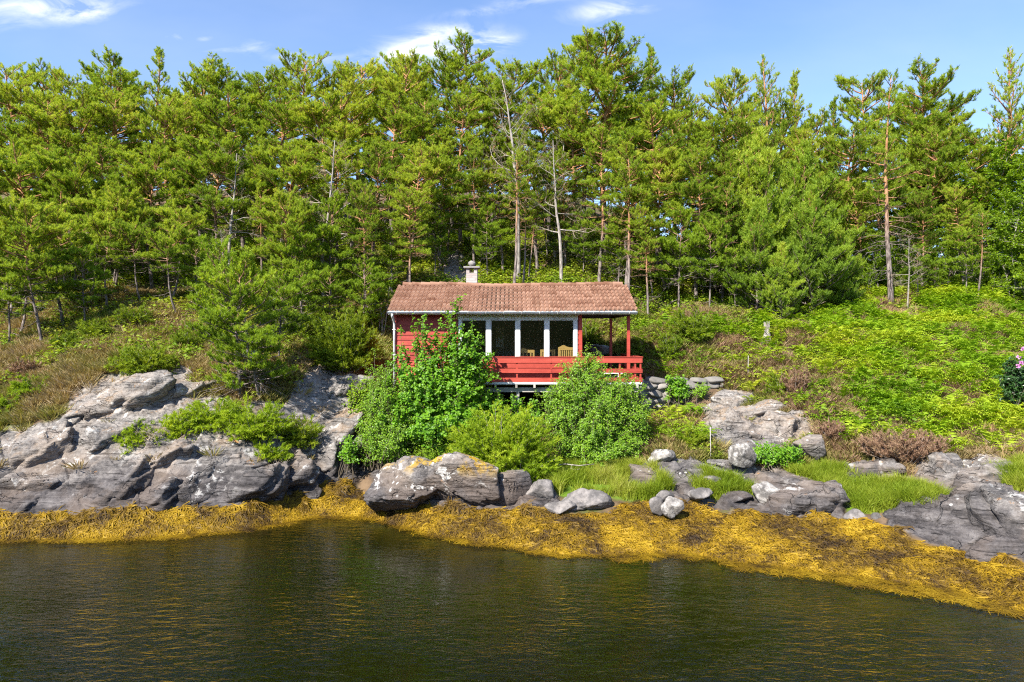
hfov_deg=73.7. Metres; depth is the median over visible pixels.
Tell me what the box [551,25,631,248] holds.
pine tree
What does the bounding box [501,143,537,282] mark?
pine tree
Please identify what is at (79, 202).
pine tree
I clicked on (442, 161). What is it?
pine tree
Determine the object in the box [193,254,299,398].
pine tree
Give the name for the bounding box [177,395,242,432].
juniper bush
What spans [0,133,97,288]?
pine tree
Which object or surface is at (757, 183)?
pine tree
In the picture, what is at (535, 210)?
pine tree
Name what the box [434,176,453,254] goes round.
pine tree
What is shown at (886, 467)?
boulder
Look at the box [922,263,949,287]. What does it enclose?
pine tree
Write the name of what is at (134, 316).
juniper bush
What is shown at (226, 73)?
pine tree
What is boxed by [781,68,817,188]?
pine tree
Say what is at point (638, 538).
seaweed
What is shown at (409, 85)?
pine tree
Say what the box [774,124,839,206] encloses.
pine tree
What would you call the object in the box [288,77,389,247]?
pine tree
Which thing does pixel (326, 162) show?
pine tree
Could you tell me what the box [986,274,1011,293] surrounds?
leafy tree
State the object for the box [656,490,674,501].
boulder
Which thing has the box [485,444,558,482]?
juniper bush
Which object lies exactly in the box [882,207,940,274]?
leafy tree
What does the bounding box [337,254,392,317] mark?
pine tree
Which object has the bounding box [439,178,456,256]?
pine tree
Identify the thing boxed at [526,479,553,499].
boulder
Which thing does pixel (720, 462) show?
boulder
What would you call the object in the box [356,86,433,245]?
pine tree
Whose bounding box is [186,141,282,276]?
bare tree
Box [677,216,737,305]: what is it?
pine tree
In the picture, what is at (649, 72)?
pine tree
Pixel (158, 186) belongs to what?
pine tree
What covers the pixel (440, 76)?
pine tree
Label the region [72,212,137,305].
pine tree
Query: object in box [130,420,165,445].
dead brushwood
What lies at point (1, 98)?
pine tree
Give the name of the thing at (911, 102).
pine tree
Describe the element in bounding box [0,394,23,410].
juniper bush
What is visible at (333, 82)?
pine tree
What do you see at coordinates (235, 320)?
pine tree
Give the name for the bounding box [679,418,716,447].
juniper bush
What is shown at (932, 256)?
pine tree
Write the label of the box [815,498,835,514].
boulder
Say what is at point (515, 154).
pine tree
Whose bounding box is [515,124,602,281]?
bare tree
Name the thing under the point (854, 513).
boulder
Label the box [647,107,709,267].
pine tree
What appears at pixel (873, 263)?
leafy tree
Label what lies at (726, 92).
pine tree
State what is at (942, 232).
leafy tree
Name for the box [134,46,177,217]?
pine tree
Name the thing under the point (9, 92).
pine tree
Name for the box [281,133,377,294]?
bare tree
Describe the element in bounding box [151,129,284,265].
pine tree
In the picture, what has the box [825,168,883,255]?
pine tree
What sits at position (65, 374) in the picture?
heather
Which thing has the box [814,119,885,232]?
pine tree
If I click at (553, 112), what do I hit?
pine tree
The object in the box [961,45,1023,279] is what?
pine tree
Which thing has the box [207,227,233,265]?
bare tree
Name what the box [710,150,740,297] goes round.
pine tree
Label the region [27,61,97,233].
pine tree
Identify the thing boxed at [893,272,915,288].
leafy tree
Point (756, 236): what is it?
pine tree
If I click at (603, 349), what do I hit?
boulder
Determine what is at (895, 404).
bracken
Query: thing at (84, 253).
pine tree
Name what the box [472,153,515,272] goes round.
pine tree
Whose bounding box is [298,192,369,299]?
pine tree
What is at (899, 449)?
heather bush
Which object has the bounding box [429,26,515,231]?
pine tree
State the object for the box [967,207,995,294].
pine tree
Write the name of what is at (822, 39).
sky
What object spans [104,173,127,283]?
pine tree
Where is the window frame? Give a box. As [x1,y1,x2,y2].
[457,315,577,355]
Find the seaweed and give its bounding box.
[0,476,1023,619]
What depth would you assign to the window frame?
23.32 m
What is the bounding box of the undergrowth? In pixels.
[0,208,1023,461]
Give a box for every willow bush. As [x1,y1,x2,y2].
[353,348,427,472]
[531,342,654,467]
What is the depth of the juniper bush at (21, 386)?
21.23 m
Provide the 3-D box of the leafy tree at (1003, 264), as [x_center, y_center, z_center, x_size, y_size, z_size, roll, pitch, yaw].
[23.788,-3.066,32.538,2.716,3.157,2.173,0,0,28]
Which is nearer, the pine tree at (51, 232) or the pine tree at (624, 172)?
the pine tree at (51, 232)
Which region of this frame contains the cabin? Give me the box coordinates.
[387,261,642,404]
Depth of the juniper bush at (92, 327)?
25.12 m
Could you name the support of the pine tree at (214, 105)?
on the ground at (470, 603)
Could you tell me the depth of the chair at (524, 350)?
23.70 m
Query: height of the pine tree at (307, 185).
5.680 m
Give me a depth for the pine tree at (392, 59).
43.30 m
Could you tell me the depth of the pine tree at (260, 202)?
31.10 m
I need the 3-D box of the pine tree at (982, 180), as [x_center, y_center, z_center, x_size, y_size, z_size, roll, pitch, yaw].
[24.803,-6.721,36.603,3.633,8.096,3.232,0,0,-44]
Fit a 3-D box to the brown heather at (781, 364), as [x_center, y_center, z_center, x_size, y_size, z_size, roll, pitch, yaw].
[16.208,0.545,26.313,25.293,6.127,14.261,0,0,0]
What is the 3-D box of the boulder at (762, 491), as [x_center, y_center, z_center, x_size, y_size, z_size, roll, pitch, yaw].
[6.815,4.022,18.005,1.144,0.650,0.652,0,0,-15]
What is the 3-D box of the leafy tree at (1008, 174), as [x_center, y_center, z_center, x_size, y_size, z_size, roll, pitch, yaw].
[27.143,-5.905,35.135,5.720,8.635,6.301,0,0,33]
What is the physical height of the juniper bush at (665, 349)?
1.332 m
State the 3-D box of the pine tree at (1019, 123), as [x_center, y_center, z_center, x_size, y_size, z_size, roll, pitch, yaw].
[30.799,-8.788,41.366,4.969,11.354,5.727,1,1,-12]
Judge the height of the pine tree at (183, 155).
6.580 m
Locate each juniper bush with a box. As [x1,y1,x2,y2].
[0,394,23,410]
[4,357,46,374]
[7,373,48,394]
[45,328,85,347]
[75,316,114,337]
[103,341,179,376]
[110,302,154,325]
[111,416,155,454]
[143,423,177,445]
[158,409,209,442]
[163,328,206,347]
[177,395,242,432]
[210,392,294,443]
[251,435,293,462]
[276,310,318,337]
[278,413,324,450]
[305,303,385,374]
[443,400,562,477]
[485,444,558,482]
[582,318,606,348]
[649,329,687,358]
[665,306,716,340]
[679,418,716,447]
[761,367,788,394]
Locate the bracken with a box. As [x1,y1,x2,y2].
[624,280,1023,453]
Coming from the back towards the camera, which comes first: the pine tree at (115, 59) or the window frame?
the pine tree at (115, 59)
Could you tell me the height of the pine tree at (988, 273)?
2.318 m
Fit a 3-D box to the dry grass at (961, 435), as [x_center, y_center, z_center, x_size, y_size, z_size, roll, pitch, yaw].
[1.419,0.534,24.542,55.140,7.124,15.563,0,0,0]
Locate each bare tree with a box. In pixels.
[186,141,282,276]
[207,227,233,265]
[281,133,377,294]
[462,58,569,279]
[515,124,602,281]
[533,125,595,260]
[886,235,927,306]
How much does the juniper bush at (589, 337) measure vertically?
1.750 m
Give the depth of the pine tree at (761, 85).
39.99 m
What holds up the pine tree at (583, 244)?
on the ground at (470, 603)
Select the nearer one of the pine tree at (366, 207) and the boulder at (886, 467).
the boulder at (886, 467)
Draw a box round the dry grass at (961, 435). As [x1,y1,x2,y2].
[0,277,1023,482]
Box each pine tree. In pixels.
[0,56,78,142]
[0,62,57,207]
[0,75,19,146]
[0,110,76,186]
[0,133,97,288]
[0,189,50,317]
[0,194,81,340]
[0,219,62,331]
[0,243,44,341]
[4,86,87,179]
[7,145,81,208]
[12,202,105,327]
[14,149,118,283]
[26,82,135,232]
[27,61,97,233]
[46,242,116,320]
[50,181,74,293]
[63,189,117,292]
[68,63,155,175]
[71,44,152,176]
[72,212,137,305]
[74,86,153,181]
[74,181,95,274]
[77,181,151,288]
[79,135,140,275]
[100,215,160,299]
[102,143,206,288]
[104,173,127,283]
[132,224,195,311]
[133,91,196,247]
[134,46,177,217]
[137,183,152,276]
[144,140,176,205]
[147,90,224,250]
[147,198,219,295]
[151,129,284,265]
[155,58,240,234]
[157,149,212,264]
[158,82,208,207]
[159,51,274,225]
[167,234,217,299]
[181,234,286,400]
[187,260,247,345]
[193,76,275,252]
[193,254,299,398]
[206,151,246,217]
[222,63,300,232]
[225,142,354,278]
[239,134,284,268]
[239,184,325,289]
[240,69,300,213]
[242,87,321,244]
[249,186,272,269]
[252,266,312,358]
[263,46,337,222]
[269,213,337,310]
[282,257,326,331]
[286,160,333,196]
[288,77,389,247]
[289,85,367,232]
[296,184,312,276]
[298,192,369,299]
[305,138,381,264]
[315,264,354,318]
[321,55,389,239]
[323,62,377,224]
[334,180,380,298]
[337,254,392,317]
[349,139,409,269]
[354,140,420,199]
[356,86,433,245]
[360,50,429,224]
[365,193,384,273]
[370,57,445,201]
[372,46,438,235]
[373,227,415,290]
[381,181,433,281]
[387,138,489,269]
[388,139,441,281]
[395,89,457,238]
[404,39,476,231]
[414,208,455,275]
[422,142,474,212]
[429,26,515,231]
[429,86,493,248]
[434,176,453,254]
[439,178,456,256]
[447,139,494,265]
[464,57,552,230]
[468,202,514,276]
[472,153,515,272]
[473,102,515,239]
[493,147,564,272]
[495,136,537,194]
[499,82,591,248]
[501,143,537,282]
[515,183,538,282]
[524,185,550,276]
[528,173,547,268]
[529,47,582,223]
[530,92,614,260]
[538,20,673,254]
[538,146,587,267]
[540,187,551,257]
[545,202,582,264]
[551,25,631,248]
[557,142,610,216]
[562,217,596,276]
[570,201,583,258]
[573,123,634,281]
[589,100,660,251]
[592,57,668,245]
[593,214,645,281]
[595,137,667,287]
[609,93,703,272]
[612,148,651,290]
[623,202,670,315]
[630,142,694,291]
[636,42,660,238]
[640,220,658,297]
[646,62,713,237]
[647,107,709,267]
[648,204,714,305]
[653,148,690,206]
[658,138,735,300]
[667,85,714,208]
[674,180,741,295]
[675,197,689,282]
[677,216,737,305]
[684,110,753,208]
[685,66,766,177]
[708,100,779,197]
[709,181,741,301]
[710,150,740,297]
[711,241,756,307]
[713,125,801,288]
[721,201,794,310]
[732,53,798,174]
[742,128,794,208]
[756,241,808,317]
[763,97,826,189]
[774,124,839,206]
[775,184,856,308]
[777,138,865,256]
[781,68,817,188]
[805,104,848,195]
[810,172,854,247]
[814,70,909,225]
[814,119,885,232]
[816,225,866,304]
[821,95,845,203]
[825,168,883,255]
[831,176,889,287]
[847,137,916,279]
[853,248,906,286]
[854,67,928,301]
[870,53,982,266]
[870,80,969,256]
[873,167,949,266]
[875,238,926,281]
[890,103,993,277]
[894,184,946,285]
[895,124,968,273]
[898,242,950,279]
[899,242,939,291]
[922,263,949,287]
[933,182,982,283]
[937,144,1012,253]
[939,225,991,290]
[954,247,1006,282]
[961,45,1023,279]
[966,217,983,281]
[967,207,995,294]
[983,248,1023,289]
[993,103,1023,185]
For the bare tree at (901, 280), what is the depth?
30.87 m
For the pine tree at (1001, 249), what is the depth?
35.23 m
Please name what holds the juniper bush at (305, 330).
on the ground at (470, 603)
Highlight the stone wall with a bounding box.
[632,376,723,409]
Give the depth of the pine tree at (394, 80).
39.58 m
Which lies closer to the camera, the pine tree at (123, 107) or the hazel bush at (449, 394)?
the hazel bush at (449, 394)
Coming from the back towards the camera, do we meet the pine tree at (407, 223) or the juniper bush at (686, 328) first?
the pine tree at (407, 223)
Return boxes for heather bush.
[779,367,811,394]
[815,418,845,441]
[851,428,952,464]
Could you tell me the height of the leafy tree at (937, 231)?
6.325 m
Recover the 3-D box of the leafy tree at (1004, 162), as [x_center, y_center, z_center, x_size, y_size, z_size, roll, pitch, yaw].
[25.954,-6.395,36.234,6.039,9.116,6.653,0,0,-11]
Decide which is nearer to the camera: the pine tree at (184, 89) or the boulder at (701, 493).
the boulder at (701, 493)
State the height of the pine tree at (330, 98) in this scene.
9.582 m
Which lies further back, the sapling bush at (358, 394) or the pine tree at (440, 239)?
the pine tree at (440, 239)
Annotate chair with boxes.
[520,348,533,355]
[540,350,554,355]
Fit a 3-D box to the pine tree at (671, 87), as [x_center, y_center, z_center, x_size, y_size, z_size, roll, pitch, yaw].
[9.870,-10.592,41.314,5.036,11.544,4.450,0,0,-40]
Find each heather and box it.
[0,281,1023,474]
[631,288,1023,462]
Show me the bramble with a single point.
(768, 456)
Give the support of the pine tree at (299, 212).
on the ground at (470, 603)
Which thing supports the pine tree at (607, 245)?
on the ground at (470, 603)
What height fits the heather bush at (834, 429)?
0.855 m
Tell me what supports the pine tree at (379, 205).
on the ground at (470, 603)
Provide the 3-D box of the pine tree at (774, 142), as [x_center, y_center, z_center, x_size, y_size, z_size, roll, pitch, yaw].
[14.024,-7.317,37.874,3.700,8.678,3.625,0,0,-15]
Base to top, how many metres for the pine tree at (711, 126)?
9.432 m
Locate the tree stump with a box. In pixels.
[761,321,770,344]
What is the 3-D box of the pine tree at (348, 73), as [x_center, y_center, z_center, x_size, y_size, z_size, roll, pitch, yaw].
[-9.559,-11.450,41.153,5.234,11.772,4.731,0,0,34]
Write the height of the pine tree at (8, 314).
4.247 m
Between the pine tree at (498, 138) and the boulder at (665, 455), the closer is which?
the boulder at (665, 455)
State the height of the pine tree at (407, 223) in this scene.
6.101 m
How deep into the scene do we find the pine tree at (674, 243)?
30.72 m
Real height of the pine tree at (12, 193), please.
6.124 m
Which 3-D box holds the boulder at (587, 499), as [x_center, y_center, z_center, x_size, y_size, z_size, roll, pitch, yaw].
[1.904,4.208,17.886,1.443,0.718,0.764,0,0,0]
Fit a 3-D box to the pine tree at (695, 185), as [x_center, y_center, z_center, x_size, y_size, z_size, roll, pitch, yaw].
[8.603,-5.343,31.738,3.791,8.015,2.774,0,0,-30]
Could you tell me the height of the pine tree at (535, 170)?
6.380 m
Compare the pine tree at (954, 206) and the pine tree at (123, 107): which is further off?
the pine tree at (123, 107)
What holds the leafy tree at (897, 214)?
on the ground at (470, 603)
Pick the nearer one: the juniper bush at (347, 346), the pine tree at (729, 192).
the juniper bush at (347, 346)
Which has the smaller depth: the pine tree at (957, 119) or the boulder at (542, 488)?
the boulder at (542, 488)
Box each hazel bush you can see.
[358,294,500,454]
[482,378,545,429]
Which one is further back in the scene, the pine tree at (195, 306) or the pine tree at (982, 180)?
the pine tree at (982, 180)
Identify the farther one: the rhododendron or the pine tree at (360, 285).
the pine tree at (360, 285)
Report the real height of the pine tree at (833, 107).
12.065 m
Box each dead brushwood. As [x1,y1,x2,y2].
[61,376,109,396]
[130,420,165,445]
[213,420,243,442]
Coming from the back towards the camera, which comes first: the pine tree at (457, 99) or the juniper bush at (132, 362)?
the pine tree at (457, 99)
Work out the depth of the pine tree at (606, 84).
35.69 m
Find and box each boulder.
[363,455,437,511]
[426,451,499,505]
[496,469,531,505]
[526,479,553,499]
[544,500,576,513]
[561,488,611,510]
[590,344,608,355]
[629,464,643,473]
[648,449,675,462]
[649,496,662,515]
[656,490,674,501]
[660,496,683,518]
[687,487,712,500]
[702,475,721,481]
[707,459,732,470]
[726,491,752,502]
[728,443,756,467]
[751,481,778,502]
[791,434,825,460]
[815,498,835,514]
[842,508,866,519]
[871,512,881,519]
[882,463,905,473]
[945,452,963,466]
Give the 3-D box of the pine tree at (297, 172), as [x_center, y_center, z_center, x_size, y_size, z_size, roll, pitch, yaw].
[-10.775,-5.923,32.821,5.529,7.373,4.819,0,0,32]
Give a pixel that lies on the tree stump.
(766, 332)
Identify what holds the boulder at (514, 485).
on the ground at (470, 603)
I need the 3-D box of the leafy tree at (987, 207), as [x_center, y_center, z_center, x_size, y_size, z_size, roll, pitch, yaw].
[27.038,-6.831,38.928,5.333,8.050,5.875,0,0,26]
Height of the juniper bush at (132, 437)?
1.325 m
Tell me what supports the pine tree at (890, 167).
on the ground at (470, 603)
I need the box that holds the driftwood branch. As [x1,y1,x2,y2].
[558,463,592,469]
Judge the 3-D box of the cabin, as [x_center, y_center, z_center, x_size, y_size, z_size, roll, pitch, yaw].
[0.090,0.318,25.182,8.560,6.701,4.880,0,0,0]
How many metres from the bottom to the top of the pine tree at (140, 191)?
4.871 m
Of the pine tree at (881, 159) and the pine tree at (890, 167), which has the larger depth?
the pine tree at (881, 159)
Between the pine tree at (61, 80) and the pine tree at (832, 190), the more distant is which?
the pine tree at (61, 80)
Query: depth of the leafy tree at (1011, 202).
32.48 m
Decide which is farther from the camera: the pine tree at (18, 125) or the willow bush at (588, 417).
the pine tree at (18, 125)
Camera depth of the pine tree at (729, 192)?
31.68 m
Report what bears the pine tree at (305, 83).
on the ground at (470, 603)
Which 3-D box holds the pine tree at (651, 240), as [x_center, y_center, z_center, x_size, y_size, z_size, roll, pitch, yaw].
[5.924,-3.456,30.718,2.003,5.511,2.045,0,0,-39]
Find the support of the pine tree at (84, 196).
on the ground at (470, 603)
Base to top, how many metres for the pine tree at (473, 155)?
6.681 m
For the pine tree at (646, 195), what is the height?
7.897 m
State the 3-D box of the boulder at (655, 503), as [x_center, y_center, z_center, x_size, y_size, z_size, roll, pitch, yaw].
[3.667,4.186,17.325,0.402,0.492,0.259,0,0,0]
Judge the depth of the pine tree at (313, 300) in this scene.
26.30 m
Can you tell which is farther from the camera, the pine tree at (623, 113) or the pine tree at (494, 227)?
the pine tree at (623, 113)
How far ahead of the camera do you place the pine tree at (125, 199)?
29.68 m
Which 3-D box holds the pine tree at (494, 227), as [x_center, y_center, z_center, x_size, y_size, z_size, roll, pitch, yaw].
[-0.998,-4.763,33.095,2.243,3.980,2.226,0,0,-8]
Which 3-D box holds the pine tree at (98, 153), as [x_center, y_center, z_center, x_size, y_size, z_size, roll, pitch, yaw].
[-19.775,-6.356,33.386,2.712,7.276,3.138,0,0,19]
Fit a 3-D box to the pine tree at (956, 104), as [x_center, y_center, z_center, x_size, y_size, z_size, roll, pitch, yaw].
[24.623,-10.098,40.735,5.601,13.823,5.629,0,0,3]
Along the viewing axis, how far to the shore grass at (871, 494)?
18.29 m
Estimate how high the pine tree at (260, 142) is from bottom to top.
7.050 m
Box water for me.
[1,518,1021,681]
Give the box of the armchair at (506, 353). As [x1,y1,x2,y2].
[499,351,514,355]
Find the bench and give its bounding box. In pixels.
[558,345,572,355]
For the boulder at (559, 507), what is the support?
on the ground at (470, 603)
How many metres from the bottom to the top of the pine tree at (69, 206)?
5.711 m
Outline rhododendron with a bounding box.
[992,347,1023,408]
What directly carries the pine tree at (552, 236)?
on the ground at (470, 603)
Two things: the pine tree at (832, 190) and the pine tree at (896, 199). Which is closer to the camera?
the pine tree at (832, 190)
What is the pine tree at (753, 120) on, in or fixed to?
on the ground at (470, 603)
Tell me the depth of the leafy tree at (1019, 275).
31.38 m
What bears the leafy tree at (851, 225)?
on the ground at (470, 603)
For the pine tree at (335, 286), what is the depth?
27.55 m
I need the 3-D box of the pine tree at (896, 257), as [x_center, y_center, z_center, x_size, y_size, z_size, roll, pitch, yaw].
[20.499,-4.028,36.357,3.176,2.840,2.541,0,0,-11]
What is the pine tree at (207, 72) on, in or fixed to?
on the ground at (470, 603)
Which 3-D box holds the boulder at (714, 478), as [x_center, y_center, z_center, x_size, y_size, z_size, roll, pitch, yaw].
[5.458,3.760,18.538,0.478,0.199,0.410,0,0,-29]
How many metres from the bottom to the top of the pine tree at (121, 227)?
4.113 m
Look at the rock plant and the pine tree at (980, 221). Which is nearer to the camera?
the rock plant
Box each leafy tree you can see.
[257,278,296,325]
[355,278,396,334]
[843,213,867,255]
[856,227,898,285]
[860,269,878,290]
[865,204,920,268]
[869,208,907,258]
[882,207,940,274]
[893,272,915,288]
[918,189,966,268]
[926,256,959,285]
[931,218,995,274]
[934,136,1023,280]
[943,163,1018,253]
[962,180,1023,280]
[965,269,989,287]
[977,153,1023,252]
[981,242,1023,300]
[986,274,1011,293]
[988,196,1023,292]
[1006,261,1023,297]
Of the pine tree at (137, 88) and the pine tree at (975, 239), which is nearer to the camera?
the pine tree at (975, 239)
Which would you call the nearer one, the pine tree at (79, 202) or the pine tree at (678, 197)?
the pine tree at (79, 202)
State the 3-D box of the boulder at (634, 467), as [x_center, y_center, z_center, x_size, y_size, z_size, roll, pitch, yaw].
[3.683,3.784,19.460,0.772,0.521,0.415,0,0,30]
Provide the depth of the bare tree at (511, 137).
33.07 m
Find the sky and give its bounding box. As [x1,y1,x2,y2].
[0,0,1023,258]
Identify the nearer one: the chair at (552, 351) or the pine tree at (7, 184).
the chair at (552, 351)
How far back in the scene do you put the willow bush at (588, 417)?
20.76 m
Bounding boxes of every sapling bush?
[341,376,373,418]
[411,430,463,459]
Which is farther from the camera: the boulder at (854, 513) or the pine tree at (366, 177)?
the pine tree at (366, 177)
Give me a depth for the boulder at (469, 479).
17.98 m
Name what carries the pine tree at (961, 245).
on the ground at (470, 603)
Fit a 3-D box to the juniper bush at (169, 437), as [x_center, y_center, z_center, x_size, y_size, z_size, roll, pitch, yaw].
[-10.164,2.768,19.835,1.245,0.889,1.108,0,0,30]
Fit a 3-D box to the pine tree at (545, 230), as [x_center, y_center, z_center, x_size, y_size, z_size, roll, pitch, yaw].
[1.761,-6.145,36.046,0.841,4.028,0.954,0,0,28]
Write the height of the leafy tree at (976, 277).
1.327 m
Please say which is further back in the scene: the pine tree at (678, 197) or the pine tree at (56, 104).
the pine tree at (678, 197)
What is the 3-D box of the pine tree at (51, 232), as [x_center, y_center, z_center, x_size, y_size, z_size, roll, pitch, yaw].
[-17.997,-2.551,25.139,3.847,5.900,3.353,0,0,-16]
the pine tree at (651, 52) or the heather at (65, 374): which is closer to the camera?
the heather at (65, 374)
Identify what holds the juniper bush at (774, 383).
on the ground at (470, 603)
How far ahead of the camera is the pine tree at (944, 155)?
38.03 m
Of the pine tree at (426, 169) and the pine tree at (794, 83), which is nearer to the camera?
the pine tree at (426, 169)
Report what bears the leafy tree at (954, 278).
on the ground at (470, 603)
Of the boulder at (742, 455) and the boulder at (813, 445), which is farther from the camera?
the boulder at (813, 445)
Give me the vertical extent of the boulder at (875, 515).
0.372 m
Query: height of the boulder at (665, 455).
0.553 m
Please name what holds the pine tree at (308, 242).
on the ground at (470, 603)
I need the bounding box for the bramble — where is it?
[753,438,805,471]
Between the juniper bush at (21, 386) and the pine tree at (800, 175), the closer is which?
the juniper bush at (21, 386)
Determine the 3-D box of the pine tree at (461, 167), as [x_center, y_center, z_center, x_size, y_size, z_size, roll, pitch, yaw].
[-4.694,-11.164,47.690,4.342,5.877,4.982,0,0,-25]
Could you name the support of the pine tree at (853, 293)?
on the ground at (470, 603)
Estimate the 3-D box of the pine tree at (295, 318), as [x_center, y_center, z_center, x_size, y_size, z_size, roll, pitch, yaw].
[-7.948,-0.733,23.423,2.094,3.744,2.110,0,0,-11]
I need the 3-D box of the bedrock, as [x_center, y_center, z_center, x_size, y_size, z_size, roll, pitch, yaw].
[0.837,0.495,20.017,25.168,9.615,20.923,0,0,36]
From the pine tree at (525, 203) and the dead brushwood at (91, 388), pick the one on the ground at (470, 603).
the pine tree at (525, 203)
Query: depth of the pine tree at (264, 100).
43.59 m
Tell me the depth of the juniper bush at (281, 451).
19.76 m
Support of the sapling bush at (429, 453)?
on the ground at (470, 603)
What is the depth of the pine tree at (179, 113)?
35.34 m
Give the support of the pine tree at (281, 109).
on the ground at (470, 603)
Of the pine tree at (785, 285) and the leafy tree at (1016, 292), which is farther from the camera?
the leafy tree at (1016, 292)
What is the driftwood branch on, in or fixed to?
on the ground at (470, 603)
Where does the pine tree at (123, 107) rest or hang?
on the ground at (470, 603)
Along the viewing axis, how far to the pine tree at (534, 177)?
34.03 m
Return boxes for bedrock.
[0,256,1023,561]
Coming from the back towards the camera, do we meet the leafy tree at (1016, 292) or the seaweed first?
the leafy tree at (1016, 292)
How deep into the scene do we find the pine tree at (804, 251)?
29.85 m
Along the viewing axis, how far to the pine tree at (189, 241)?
28.23 m
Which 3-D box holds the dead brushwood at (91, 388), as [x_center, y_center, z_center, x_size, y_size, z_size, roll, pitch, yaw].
[-13.057,1.468,21.038,1.373,0.748,1.247,0,0,-39]
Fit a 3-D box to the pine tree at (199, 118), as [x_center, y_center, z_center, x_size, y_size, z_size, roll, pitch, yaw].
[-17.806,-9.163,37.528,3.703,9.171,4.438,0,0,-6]
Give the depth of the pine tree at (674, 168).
33.15 m
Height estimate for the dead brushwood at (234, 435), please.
0.839 m
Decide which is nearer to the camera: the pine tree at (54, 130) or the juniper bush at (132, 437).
the juniper bush at (132, 437)
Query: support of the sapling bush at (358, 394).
on the ground at (470, 603)
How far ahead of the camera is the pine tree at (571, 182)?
33.93 m
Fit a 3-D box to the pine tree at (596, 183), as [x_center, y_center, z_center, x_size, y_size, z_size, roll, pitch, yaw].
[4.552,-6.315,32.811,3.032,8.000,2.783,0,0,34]
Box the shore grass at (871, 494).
[541,451,1023,513]
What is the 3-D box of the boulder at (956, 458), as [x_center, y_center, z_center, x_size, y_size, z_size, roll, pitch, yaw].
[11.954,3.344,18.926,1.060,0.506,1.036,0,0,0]
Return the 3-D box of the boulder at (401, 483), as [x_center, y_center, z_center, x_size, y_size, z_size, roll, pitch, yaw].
[-2.868,3.959,18.797,2.288,1.599,1.689,0,0,0]
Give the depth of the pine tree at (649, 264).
32.01 m
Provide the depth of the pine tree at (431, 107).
37.16 m
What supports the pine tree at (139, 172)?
on the ground at (470, 603)
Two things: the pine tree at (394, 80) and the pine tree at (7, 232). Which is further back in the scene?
the pine tree at (394, 80)
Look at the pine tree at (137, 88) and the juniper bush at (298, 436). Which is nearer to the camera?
the juniper bush at (298, 436)
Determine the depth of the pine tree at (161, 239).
27.15 m
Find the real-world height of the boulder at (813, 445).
0.796 m
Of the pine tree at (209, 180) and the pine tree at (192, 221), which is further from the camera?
the pine tree at (209, 180)
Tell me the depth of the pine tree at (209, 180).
47.02 m
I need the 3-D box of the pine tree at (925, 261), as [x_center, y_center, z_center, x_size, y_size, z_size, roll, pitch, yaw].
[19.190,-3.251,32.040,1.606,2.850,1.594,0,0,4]
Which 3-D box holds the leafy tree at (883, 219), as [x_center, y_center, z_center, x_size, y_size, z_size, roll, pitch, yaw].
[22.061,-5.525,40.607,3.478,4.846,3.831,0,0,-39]
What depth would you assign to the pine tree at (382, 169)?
32.82 m
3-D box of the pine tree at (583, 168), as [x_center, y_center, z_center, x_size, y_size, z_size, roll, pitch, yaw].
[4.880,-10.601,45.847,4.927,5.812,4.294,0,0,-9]
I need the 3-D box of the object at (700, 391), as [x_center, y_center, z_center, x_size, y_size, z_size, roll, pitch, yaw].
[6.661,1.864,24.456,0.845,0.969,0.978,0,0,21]
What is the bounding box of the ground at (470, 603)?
[0,189,1023,681]
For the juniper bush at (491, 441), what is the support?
on the ground at (470, 603)
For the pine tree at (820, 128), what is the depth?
42.73 m
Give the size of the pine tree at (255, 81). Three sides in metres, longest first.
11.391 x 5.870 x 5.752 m
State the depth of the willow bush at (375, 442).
20.74 m
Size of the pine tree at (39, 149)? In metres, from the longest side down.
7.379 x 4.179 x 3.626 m
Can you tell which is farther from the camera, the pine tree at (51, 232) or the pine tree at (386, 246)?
the pine tree at (386, 246)
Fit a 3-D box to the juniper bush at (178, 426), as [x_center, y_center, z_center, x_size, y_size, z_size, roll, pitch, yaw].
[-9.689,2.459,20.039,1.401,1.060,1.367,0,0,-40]
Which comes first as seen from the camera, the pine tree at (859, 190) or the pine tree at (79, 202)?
the pine tree at (79, 202)
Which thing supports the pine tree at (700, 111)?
on the ground at (470, 603)
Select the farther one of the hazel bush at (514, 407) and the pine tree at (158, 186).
the pine tree at (158, 186)
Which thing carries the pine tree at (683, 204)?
on the ground at (470, 603)
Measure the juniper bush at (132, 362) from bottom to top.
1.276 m
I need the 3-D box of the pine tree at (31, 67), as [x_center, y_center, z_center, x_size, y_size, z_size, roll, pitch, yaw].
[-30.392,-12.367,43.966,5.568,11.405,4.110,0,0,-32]
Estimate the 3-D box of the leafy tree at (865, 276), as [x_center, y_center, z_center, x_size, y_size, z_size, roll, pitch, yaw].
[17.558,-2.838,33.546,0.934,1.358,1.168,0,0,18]

